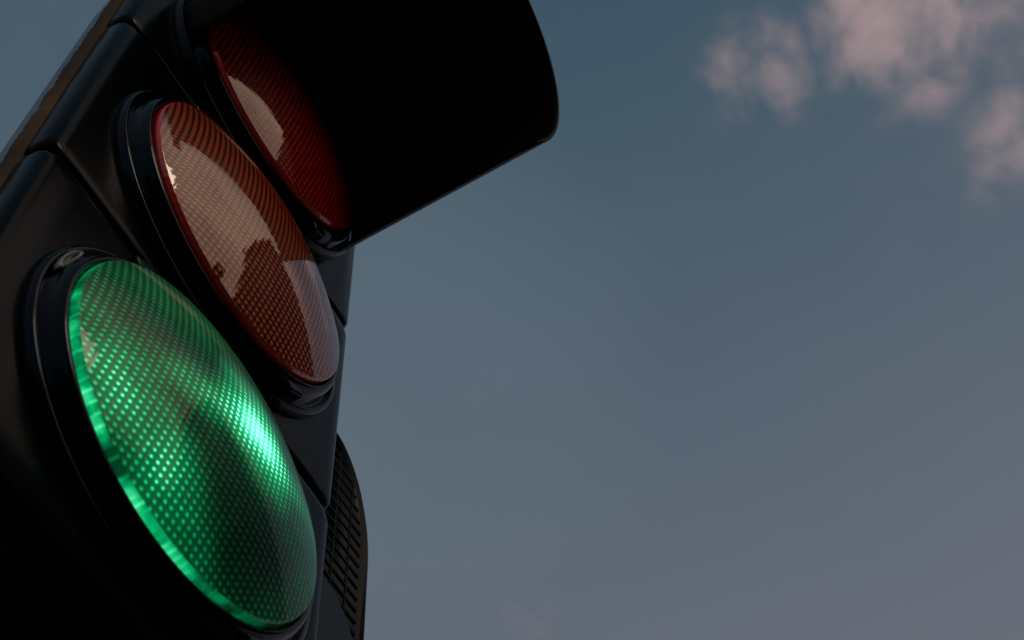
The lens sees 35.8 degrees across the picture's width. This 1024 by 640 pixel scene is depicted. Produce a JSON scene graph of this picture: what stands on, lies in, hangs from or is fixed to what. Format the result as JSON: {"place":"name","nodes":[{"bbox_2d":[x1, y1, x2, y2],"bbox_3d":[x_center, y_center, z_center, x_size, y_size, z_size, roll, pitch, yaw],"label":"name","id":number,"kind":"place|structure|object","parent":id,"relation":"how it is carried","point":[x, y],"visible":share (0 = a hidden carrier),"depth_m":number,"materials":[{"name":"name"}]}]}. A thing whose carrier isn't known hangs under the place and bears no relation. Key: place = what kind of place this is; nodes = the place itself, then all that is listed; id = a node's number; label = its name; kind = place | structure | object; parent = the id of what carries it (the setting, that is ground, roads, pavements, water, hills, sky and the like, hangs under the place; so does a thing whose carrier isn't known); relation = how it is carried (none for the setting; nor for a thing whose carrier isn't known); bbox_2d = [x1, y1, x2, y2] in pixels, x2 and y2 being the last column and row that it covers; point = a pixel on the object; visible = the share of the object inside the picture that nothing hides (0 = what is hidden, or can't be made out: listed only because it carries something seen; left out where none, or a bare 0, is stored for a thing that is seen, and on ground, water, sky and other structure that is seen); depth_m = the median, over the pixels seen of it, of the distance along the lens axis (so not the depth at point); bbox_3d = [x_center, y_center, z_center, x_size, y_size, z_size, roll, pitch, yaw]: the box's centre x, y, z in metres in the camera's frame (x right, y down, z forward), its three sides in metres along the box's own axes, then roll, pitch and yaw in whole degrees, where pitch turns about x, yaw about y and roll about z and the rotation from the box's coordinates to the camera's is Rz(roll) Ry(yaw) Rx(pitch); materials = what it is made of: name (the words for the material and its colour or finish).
{"place":"outdoors","nodes":[
{"label":"outdoors","id":0,"kind":"place"},
{"bbox_2d":[0,0,1023,639],"label":"sky","id":1,"kind":"structure","parent":0,"point":[734,350],"materials":[{"name":"blue"}]},
{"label":"pavement","id":2,"kind":"structure","parent":0,"visible":0},
{"bbox_3d":[-0.291,0.638,0.048,0.200,2.950,0.200,-28,-66,10],"label":"signal pole","id":3,"kind":"object","parent":2,"relation":"on","visible":0},
{"bbox_2d":[0,0,558,639],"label":"traffic light","id":4,"kind":"object","parent":3,"relation":"attached to","point":[200,200],"visible":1,"depth_m":0.90,"materials":[{"name":"black plastic"}]},
{"bbox_2d":[0,151,327,639],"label":"lamp door","id":5,"kind":"structure","parent":4,"relation":"in","point":[150,489],"depth_m":0.71,"materials":[{"name":"green plastic"}]},
{"bbox_2d":[25,23,345,509],"bbox_3d":[-0.172,-0.048,0.994,0.058,0.242,0.276,-28,-66,10],"label":"lamp door","id":6,"kind":"structure","parent":4,"relation":"in","point":[179,191],"depth_m":0.93,"materials":[{"name":"black plastic"}]},
{"bbox_2d":[107,0,354,327],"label":"lamp door","id":7,"kind":"structure","parent":4,"relation":"in","point":[231,70],"depth_m":1.15,"materials":[{"name":"black plastic"}]},
{"bbox_2d":[317,433,367,639],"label":"gridded side unit","id":8,"kind":"object","parent":3,"relation":"attached to","point":[342,610],"visible":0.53,"depth_m":1.02,"materials":[{"name":"black plastic"}]}
]}

